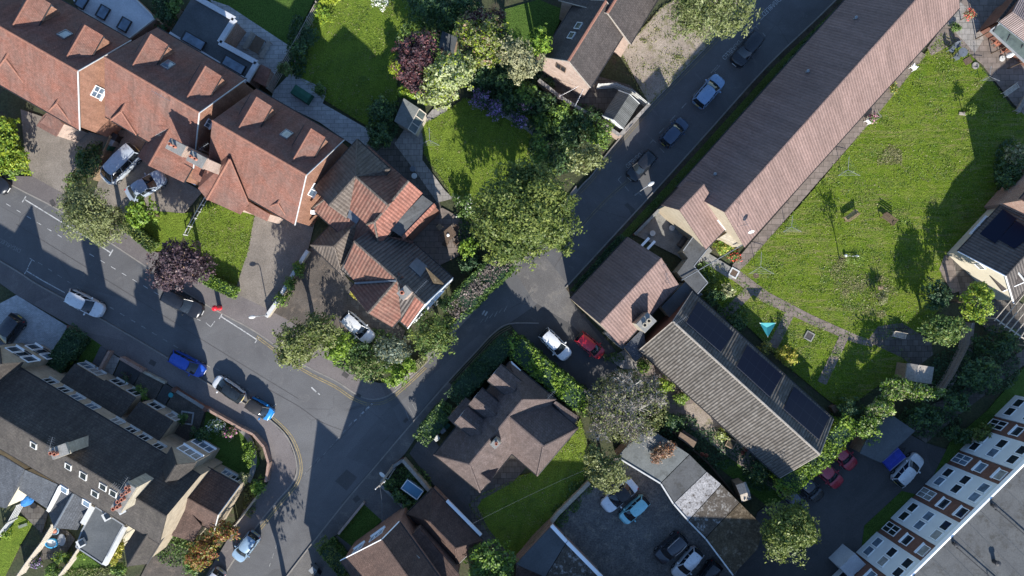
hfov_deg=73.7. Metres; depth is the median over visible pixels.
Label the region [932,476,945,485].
window
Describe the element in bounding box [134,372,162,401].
gravel bed
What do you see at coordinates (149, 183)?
parked car
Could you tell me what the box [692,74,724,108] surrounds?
parked car
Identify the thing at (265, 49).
garden bench
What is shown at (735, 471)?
lawn
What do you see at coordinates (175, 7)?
tall shrub
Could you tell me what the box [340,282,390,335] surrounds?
path
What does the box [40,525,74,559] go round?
patio
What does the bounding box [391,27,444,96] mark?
maroon tree
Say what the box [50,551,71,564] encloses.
garden shrub
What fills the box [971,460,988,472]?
window
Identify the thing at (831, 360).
path
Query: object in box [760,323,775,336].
shade sail
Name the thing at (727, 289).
garden shrub
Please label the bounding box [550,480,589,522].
car park wall
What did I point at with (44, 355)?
window
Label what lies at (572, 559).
garage
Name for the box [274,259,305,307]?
leafy shrub
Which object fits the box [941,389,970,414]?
dark shrub
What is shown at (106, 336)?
pavement
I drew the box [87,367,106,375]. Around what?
window
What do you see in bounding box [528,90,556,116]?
dark shrub
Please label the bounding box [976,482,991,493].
window
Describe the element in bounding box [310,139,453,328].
detached house
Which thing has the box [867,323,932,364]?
patio
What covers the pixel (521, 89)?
dark shrub
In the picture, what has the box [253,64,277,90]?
brick outhouse
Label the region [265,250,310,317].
drive wall
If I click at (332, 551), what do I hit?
hedge
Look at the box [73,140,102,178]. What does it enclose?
leafy shrub
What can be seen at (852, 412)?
dark shrub
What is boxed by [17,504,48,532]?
patio
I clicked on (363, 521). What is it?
lawn
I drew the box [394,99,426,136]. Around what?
summerhouse
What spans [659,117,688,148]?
parked car
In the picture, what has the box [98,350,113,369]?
brick wall
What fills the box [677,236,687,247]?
wheelie bin
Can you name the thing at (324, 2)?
border shrub
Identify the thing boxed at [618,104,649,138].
brick wall
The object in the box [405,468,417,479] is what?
dark shrub
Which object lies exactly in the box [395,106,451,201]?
path
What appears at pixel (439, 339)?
street tree
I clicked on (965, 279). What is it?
patio
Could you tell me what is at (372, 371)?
corner shrub
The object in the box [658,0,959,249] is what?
long hall
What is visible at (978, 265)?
window
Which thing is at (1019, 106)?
garden bench
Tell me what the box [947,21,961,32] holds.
pot plant
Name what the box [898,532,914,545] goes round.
window
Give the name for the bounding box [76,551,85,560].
garden shrub
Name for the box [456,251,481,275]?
leafy shrub
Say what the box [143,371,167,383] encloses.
stone wall
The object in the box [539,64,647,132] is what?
patio
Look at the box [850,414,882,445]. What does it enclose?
rambling shrub
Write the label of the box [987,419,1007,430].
entrance door
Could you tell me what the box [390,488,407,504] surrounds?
dark shrub
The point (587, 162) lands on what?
pale tree
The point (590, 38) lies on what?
detached house
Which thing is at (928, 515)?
window
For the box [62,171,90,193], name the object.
leafy shrub
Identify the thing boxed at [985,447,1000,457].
window
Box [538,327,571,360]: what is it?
parked car
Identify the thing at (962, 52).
garden table
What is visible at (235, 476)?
window
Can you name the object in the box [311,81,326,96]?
planter shrub
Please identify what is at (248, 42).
garden bench
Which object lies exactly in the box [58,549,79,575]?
fence
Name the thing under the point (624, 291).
hall
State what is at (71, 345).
hedge
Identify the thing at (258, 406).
parked car
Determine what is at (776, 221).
path
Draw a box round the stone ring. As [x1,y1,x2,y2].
[803,330,814,341]
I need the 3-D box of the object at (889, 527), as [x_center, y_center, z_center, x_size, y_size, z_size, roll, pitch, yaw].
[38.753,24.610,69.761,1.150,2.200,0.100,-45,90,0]
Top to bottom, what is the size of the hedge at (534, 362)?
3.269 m
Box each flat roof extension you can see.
[73,0,169,40]
[169,0,260,88]
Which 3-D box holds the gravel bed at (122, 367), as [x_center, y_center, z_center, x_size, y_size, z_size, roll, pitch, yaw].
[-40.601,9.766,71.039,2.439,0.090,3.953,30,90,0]
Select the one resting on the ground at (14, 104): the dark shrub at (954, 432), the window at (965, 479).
the dark shrub at (954, 432)
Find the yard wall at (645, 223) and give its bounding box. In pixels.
[632,205,661,235]
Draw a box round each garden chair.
[436,223,443,230]
[452,239,459,245]
[908,63,918,71]
[946,44,955,53]
[951,53,960,60]
[952,41,960,47]
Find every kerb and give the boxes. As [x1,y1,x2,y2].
[0,260,297,572]
[12,5,743,399]
[287,322,538,575]
[565,0,835,287]
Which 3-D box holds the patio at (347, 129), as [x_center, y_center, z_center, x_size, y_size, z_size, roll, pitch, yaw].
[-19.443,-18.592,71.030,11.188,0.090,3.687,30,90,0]
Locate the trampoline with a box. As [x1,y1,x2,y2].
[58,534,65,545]
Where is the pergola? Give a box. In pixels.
[979,294,1023,345]
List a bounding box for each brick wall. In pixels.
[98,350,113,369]
[119,356,146,372]
[171,386,210,411]
[207,408,243,429]
[241,426,271,481]
[537,79,619,139]
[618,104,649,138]
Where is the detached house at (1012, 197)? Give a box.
[984,169,1023,214]
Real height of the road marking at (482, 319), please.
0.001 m
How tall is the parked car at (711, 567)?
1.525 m
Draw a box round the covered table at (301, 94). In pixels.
[290,84,313,104]
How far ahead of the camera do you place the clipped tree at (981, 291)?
66.66 m
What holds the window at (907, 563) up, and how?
in the block of flats
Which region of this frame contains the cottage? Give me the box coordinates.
[976,0,1023,68]
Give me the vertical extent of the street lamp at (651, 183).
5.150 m
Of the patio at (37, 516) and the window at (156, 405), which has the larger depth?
the patio at (37, 516)
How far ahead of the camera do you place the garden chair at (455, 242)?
70.55 m
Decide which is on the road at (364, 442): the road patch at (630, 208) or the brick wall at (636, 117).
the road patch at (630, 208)
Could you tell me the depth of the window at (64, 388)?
66.89 m
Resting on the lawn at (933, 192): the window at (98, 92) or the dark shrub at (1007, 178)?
the dark shrub at (1007, 178)
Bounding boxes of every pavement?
[0,173,413,398]
[0,262,295,575]
[288,382,453,575]
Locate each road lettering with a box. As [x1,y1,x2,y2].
[723,40,739,58]
[762,0,780,15]
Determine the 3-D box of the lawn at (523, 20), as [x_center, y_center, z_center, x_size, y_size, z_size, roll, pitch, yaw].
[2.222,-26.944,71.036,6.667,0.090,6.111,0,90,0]
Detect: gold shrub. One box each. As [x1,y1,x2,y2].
[0,115,33,180]
[756,340,772,355]
[774,344,798,366]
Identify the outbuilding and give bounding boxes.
[602,90,639,131]
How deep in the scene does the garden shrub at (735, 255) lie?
70.19 m
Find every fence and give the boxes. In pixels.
[0,504,22,536]
[16,524,55,575]
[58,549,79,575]
[90,135,111,180]
[162,9,182,30]
[234,494,259,525]
[266,1,317,92]
[516,519,549,562]
[596,82,648,106]
[651,419,738,498]
[936,322,972,388]
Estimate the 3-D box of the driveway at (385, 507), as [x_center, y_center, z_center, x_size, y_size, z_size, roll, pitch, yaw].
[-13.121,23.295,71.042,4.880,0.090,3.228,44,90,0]
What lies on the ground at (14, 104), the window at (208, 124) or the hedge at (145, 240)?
the hedge at (145, 240)
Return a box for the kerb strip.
[426,186,576,358]
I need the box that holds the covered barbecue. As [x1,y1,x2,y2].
[20,496,33,506]
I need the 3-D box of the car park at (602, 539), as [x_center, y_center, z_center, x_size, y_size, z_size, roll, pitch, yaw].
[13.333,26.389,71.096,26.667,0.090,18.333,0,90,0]
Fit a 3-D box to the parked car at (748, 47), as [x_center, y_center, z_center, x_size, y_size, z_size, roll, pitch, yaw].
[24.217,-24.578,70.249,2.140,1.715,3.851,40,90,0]
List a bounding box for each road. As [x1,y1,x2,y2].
[0,187,367,575]
[298,0,833,559]
[510,301,617,391]
[517,256,602,342]
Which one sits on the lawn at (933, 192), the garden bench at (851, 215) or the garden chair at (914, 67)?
the garden bench at (851, 215)
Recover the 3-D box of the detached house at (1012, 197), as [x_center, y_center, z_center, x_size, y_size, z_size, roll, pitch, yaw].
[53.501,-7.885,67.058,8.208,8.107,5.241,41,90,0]
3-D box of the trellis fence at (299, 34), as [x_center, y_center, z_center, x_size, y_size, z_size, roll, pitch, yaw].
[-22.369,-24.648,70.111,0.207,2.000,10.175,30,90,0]
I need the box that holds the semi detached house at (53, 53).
[0,0,131,141]
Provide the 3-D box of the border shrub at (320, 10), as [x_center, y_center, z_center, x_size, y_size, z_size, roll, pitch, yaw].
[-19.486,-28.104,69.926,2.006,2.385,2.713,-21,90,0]
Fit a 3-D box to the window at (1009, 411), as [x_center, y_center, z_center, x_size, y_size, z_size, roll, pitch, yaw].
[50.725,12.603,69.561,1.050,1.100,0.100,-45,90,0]
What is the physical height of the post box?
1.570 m
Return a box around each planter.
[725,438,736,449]
[728,267,739,278]
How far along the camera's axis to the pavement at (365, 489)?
71.00 m
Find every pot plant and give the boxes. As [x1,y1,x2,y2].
[868,112,878,124]
[889,81,898,93]
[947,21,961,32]
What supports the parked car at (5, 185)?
on the road at (302, 427)
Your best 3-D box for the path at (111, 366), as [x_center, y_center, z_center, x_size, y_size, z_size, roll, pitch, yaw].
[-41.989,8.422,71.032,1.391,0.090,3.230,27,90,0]
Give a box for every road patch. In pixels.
[335,470,356,490]
[624,203,634,214]
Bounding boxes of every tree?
[48,181,130,247]
[123,194,163,228]
[145,237,216,292]
[184,517,239,572]
[270,308,342,370]
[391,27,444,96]
[407,307,458,364]
[414,50,476,111]
[449,11,512,69]
[463,537,518,575]
[466,153,586,274]
[497,34,547,85]
[524,23,552,64]
[566,141,608,176]
[580,441,629,495]
[584,365,669,452]
[658,0,762,43]
[760,489,820,569]
[839,247,866,269]
[917,305,971,346]
[949,281,997,324]
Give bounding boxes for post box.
[212,305,221,310]
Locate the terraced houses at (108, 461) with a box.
[0,342,244,566]
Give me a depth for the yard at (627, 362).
71.00 m
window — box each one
[5,344,31,356]
[15,350,40,362]
[25,342,49,353]
[34,349,52,359]
[42,376,59,384]
[57,384,73,392]
[69,392,85,400]
[77,360,96,368]
[85,401,100,409]
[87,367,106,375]
[90,85,104,100]
[109,377,127,386]
[110,416,125,424]
[124,424,139,432]
[126,386,141,395]
[138,432,152,440]
[147,400,165,409]
[152,441,167,449]
[166,411,179,420]
[177,443,203,459]
[191,439,216,452]
[204,118,211,129]
[221,468,233,476]
[230,473,240,481]
[307,183,316,198]
[352,541,364,553]
[369,525,385,541]
[424,301,433,311]
[433,290,443,300]
[555,62,565,72]
[862,545,874,555]
[863,568,877,575]
[871,537,883,547]
[876,555,888,566]
[885,546,898,557]
[891,566,904,575]
[897,511,910,521]
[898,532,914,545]
[900,557,914,569]
[906,502,918,512]
[912,519,926,530]
[914,542,930,556]
[921,510,935,521]
[929,529,943,540]
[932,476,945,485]
[934,496,951,509]
[938,519,952,531]
[941,468,954,477]
[949,483,962,493]
[952,505,969,518]
[958,475,972,484]
[967,441,981,451]
[967,491,982,502]
[969,215,986,234]
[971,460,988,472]
[974,263,985,269]
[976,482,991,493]
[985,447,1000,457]
[990,467,1008,480]
[994,439,1009,448]
[1002,407,1016,415]
[1004,454,1020,464]
[1007,424,1023,436]
[1011,398,1023,407]
[1013,445,1023,455]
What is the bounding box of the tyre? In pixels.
[30,502,36,508]
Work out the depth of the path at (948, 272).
70.99 m
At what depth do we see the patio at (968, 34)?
71.00 m
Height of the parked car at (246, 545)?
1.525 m
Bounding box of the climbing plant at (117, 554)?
[109,538,128,566]
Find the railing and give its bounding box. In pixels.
[183,197,206,235]
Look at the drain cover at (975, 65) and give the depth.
70.89 m
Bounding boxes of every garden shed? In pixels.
[439,31,457,54]
[675,429,695,447]
[731,478,750,501]
[895,362,933,383]
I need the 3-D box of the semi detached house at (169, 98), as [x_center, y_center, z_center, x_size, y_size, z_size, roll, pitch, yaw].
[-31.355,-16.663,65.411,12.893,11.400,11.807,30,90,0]
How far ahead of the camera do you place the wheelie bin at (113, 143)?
70.03 m
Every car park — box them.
[516,458,736,575]
[736,428,945,575]
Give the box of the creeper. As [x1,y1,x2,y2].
[650,440,676,464]
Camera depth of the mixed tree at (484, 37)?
65.00 m
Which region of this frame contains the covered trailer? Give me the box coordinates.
[882,447,906,470]
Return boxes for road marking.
[6,196,487,421]
[38,3,775,566]
[256,336,426,529]
[368,4,747,404]
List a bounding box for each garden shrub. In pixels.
[0,529,13,540]
[28,556,41,568]
[43,562,66,575]
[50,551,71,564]
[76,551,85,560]
[109,559,127,575]
[120,372,131,382]
[131,384,149,400]
[177,412,188,425]
[189,424,211,440]
[204,416,225,433]
[221,426,237,441]
[238,471,251,485]
[242,438,257,468]
[248,474,267,499]
[636,358,652,372]
[656,375,674,395]
[658,410,686,433]
[672,392,691,405]
[701,285,728,307]
[712,240,735,255]
[714,427,729,441]
[720,282,736,300]
[725,247,741,262]
[726,311,748,332]
[748,459,771,486]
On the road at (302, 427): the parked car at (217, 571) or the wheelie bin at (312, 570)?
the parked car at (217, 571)
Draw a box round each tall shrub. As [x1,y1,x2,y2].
[150,0,178,30]
[164,0,183,18]
[918,276,953,310]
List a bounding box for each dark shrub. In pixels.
[383,476,395,490]
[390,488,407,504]
[400,0,480,29]
[402,499,413,509]
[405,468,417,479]
[468,64,496,87]
[490,64,518,95]
[494,85,522,109]
[511,73,539,104]
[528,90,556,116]
[532,111,554,135]
[542,144,566,173]
[548,100,577,127]
[551,120,580,153]
[568,105,602,137]
[587,116,614,150]
[836,396,865,422]
[901,402,946,431]
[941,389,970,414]
[943,425,976,445]
[957,355,1003,392]
[969,421,994,442]
[970,325,1021,356]
[991,157,1023,190]
[1003,142,1023,166]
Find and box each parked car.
[0,175,11,194]
[0,312,26,344]
[63,289,106,317]
[124,170,167,201]
[160,288,204,317]
[167,350,206,376]
[208,566,226,575]
[212,375,246,403]
[232,530,260,561]
[244,396,274,419]
[339,310,375,343]
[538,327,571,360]
[574,331,604,358]
[600,477,638,511]
[619,494,649,523]
[626,149,657,181]
[653,531,688,563]
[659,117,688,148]
[671,545,703,575]
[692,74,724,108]
[697,559,722,575]
[729,30,764,67]
[776,488,809,508]
[800,479,823,501]
[818,463,842,488]
[835,445,856,470]
[890,452,923,487]
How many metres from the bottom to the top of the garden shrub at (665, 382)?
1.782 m
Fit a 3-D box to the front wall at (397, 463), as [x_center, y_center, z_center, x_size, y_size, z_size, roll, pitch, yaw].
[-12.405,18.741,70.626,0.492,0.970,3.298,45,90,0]
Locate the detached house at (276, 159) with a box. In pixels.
[198,88,347,226]
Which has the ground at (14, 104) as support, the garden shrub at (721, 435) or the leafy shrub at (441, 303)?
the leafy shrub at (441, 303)
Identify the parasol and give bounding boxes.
[999,52,1013,60]
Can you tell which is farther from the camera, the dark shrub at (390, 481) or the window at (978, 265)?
the dark shrub at (390, 481)
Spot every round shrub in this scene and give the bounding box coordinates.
[364,121,392,149]
[366,95,398,124]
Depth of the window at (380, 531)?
66.94 m
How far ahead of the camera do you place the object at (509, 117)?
70.98 m
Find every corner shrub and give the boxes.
[322,327,355,366]
[347,354,385,384]
[348,336,373,360]
[373,332,411,368]
[381,363,409,389]
[402,356,416,372]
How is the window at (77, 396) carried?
in the terraced houses at (108, 461)
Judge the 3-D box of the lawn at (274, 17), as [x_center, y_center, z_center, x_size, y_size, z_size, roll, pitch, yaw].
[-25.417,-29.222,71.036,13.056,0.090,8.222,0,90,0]
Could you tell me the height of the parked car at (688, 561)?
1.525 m
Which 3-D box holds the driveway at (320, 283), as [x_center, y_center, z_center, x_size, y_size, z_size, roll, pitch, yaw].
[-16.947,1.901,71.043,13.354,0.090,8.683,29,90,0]
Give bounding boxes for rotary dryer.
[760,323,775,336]
[838,161,859,175]
[980,69,999,80]
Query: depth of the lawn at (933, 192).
71.01 m
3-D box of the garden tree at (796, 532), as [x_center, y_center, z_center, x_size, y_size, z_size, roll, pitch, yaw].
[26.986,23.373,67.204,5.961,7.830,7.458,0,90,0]
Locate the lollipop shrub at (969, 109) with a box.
[962,103,977,116]
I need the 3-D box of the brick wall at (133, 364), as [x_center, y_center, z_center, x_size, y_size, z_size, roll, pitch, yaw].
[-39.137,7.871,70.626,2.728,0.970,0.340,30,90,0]
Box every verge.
[566,0,842,294]
[570,9,834,291]
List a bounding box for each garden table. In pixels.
[248,35,265,54]
[440,226,456,242]
[957,48,967,56]
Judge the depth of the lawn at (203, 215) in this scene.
70.99 m
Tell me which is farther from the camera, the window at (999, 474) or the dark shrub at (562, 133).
the dark shrub at (562, 133)
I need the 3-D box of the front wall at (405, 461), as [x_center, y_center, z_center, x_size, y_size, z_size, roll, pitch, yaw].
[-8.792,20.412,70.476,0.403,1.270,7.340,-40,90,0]
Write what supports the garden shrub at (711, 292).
on the lawn at (889, 361)
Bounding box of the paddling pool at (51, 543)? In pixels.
[45,538,57,547]
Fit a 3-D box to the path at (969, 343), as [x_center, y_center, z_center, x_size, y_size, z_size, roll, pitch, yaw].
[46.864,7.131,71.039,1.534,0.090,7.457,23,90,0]
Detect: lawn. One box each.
[0,515,32,575]
[64,554,100,575]
[76,331,100,364]
[135,211,192,250]
[184,201,253,284]
[204,411,259,474]
[210,0,313,44]
[288,0,423,126]
[337,505,381,545]
[423,98,535,207]
[469,422,586,562]
[502,0,560,53]
[697,265,907,408]
[717,458,781,506]
[739,44,1023,338]
[862,367,1023,545]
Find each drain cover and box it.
[963,56,972,64]
[972,62,978,68]
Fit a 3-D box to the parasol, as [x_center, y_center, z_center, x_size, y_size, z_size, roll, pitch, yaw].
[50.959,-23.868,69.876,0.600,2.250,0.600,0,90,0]
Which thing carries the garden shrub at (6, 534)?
on the lawn at (9, 549)
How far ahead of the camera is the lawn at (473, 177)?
70.99 m
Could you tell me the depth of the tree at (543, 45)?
64.31 m
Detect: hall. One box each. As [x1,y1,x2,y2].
[569,237,702,361]
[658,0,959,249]
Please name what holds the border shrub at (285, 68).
on the ground at (14, 104)
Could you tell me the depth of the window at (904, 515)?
69.56 m
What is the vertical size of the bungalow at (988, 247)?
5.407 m
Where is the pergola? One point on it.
(1020, 336)
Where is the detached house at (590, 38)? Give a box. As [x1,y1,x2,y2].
[541,0,657,97]
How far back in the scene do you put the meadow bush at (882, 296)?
69.84 m
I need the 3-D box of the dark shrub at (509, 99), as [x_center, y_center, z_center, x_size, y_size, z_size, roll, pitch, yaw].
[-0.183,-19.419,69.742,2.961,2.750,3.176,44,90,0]
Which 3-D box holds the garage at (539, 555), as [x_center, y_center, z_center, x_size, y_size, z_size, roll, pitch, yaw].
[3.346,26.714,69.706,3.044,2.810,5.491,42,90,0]
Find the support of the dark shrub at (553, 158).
on the ground at (14, 104)
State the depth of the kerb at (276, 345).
70.99 m
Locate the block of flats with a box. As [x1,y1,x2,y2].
[829,395,1023,575]
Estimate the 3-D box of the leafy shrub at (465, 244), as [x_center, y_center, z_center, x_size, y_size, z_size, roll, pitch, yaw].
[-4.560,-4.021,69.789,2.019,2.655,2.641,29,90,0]
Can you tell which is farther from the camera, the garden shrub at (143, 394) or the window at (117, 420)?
the garden shrub at (143, 394)
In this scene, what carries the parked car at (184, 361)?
on the road at (302, 427)
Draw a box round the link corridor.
[672,237,708,293]
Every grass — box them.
[828,250,898,318]
[876,144,901,165]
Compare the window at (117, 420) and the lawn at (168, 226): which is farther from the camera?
the lawn at (168, 226)
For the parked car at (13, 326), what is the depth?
69.88 m
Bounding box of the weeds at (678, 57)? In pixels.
[622,0,748,104]
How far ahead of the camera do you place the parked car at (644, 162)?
69.95 m
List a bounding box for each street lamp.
[248,314,266,318]
[379,467,395,478]
[634,181,653,195]
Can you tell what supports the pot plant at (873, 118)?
on the path at (776, 221)
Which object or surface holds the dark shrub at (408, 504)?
on the ground at (14, 104)
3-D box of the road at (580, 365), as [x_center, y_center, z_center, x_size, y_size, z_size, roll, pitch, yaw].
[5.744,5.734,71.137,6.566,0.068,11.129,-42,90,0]
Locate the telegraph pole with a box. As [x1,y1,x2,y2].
[375,464,393,489]
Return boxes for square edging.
[181,411,193,424]
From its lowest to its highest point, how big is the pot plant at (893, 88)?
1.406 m
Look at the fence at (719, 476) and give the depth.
69.90 m
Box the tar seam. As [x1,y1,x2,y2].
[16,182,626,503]
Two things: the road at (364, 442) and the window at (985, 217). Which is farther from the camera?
the road at (364, 442)
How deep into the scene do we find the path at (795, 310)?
71.00 m
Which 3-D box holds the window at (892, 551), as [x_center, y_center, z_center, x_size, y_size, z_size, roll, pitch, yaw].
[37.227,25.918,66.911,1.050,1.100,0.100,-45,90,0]
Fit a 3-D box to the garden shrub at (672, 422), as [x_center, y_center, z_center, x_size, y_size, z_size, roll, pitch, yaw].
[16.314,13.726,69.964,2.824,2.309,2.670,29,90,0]
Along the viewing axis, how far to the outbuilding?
68.45 m
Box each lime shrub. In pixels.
[387,54,402,79]
[395,85,416,99]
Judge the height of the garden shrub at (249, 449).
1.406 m
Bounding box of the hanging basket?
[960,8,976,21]
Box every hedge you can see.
[46,322,91,372]
[119,215,159,253]
[198,273,240,299]
[313,535,348,575]
[407,357,427,374]
[413,398,453,446]
[444,254,522,321]
[444,332,520,404]
[502,330,594,417]
[573,234,624,290]
[704,25,820,154]
[768,413,857,500]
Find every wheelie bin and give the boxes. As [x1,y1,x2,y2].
[103,143,115,150]
[107,139,119,146]
[111,133,123,141]
[308,563,318,574]
[312,568,321,575]
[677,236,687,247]
[827,403,838,412]
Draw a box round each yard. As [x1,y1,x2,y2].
[610,350,644,373]
[623,0,743,103]
[636,213,711,266]
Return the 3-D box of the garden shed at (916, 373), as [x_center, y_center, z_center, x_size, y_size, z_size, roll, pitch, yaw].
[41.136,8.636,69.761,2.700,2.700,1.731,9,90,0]
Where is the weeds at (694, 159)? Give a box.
[631,11,832,238]
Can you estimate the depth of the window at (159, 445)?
66.88 m
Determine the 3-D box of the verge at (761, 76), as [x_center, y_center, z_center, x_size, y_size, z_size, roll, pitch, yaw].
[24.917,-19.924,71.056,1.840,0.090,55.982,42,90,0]
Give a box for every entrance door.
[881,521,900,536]
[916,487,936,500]
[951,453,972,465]
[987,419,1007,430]
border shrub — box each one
[275,62,294,76]
[286,38,307,61]
[298,22,319,46]
[313,0,333,27]
[319,0,339,5]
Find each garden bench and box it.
[241,31,255,50]
[258,40,272,58]
[842,209,860,221]
[879,212,898,225]
[892,331,907,338]
[1001,82,1019,97]
[1014,97,1023,113]
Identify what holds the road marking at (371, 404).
on the road at (302, 427)
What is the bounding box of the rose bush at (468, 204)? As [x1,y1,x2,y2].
[450,194,474,219]
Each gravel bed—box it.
[114,361,140,384]
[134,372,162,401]
[166,393,204,440]
[684,403,742,456]
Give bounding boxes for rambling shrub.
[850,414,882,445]
[864,374,947,423]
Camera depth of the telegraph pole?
66.04 m
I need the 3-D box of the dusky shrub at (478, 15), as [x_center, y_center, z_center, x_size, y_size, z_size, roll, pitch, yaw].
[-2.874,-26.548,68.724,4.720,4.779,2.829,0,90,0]
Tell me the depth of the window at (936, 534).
64.27 m
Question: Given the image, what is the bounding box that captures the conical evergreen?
[530,132,549,166]
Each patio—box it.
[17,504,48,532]
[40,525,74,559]
[211,0,287,73]
[272,74,369,144]
[377,136,440,208]
[412,208,470,264]
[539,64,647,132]
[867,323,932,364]
[927,0,1023,113]
[947,3,983,52]
[953,260,1023,336]
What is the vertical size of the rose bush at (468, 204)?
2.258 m
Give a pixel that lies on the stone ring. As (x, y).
(808, 335)
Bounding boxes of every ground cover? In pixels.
[63,443,596,575]
[286,6,605,375]
[390,138,1023,502]
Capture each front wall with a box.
[337,501,364,534]
[380,457,403,481]
[380,483,404,507]
[401,457,430,491]
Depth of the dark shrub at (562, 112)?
68.84 m
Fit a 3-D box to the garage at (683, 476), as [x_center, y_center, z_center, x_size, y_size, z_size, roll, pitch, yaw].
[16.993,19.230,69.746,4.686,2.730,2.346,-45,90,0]
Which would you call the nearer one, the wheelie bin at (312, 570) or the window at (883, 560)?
the window at (883, 560)
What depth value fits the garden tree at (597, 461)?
66.76 m
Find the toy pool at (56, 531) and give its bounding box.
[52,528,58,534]
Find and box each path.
[93,346,107,366]
[104,354,118,374]
[141,543,188,575]
[156,384,171,404]
[235,427,256,482]
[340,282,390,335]
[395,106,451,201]
[469,455,525,561]
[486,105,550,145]
[638,359,775,490]
[700,252,739,278]
[720,289,752,318]
[732,264,872,346]
[734,52,925,269]
[769,313,793,348]
[818,336,846,383]
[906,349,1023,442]
[939,255,960,292]
[946,323,974,388]
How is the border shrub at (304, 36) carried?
on the lawn at (321, 50)
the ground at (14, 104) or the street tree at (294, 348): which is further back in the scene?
the ground at (14, 104)
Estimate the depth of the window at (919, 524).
66.86 m
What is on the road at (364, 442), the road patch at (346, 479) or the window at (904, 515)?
the road patch at (346, 479)
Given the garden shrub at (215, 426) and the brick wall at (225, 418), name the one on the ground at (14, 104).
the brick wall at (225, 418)
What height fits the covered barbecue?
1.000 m
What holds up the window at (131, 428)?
in the terraced houses at (108, 461)
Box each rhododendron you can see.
[467,87,490,112]
[484,98,504,120]
[511,109,527,129]
[517,100,532,112]
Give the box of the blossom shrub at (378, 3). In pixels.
[371,0,393,11]
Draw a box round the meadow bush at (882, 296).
[873,289,888,305]
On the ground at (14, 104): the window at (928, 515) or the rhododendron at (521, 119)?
the rhododendron at (521, 119)
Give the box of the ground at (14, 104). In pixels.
[0,0,1023,575]
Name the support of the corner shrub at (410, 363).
on the ground at (14, 104)
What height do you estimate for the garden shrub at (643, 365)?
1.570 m
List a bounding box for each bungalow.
[433,361,578,492]
[639,291,833,477]
[947,205,1023,303]
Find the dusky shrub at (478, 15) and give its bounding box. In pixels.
[460,6,506,26]
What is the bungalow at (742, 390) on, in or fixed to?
on the ground at (14, 104)
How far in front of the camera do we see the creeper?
67.65 m
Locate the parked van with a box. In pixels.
[100,142,141,184]
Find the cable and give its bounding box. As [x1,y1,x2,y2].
[681,244,742,279]
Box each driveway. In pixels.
[0,295,66,349]
[21,109,107,192]
[95,130,200,212]
[236,215,313,308]
[274,248,404,357]
[302,536,351,575]
[364,487,401,521]
[409,433,471,521]
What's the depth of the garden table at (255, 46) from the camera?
70.25 m
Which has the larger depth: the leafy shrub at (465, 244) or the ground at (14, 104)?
the ground at (14, 104)
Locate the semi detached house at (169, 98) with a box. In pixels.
[104,27,253,184]
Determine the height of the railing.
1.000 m
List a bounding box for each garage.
[406,486,482,563]
[516,519,567,575]
[546,535,602,575]
[614,429,688,483]
[660,455,705,503]
[673,472,720,520]
[688,485,738,538]
[705,503,762,575]
[849,411,914,462]
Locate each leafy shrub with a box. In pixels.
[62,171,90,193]
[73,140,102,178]
[182,553,202,575]
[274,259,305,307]
[433,294,455,312]
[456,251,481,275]
[458,236,479,260]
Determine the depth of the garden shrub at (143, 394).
70.16 m
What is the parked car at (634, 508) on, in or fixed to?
on the car park at (602, 539)
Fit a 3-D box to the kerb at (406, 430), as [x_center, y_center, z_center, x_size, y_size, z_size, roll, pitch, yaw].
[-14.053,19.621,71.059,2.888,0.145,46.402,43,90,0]
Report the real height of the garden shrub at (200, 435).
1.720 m
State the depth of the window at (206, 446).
69.47 m
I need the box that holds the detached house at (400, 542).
[340,507,460,575]

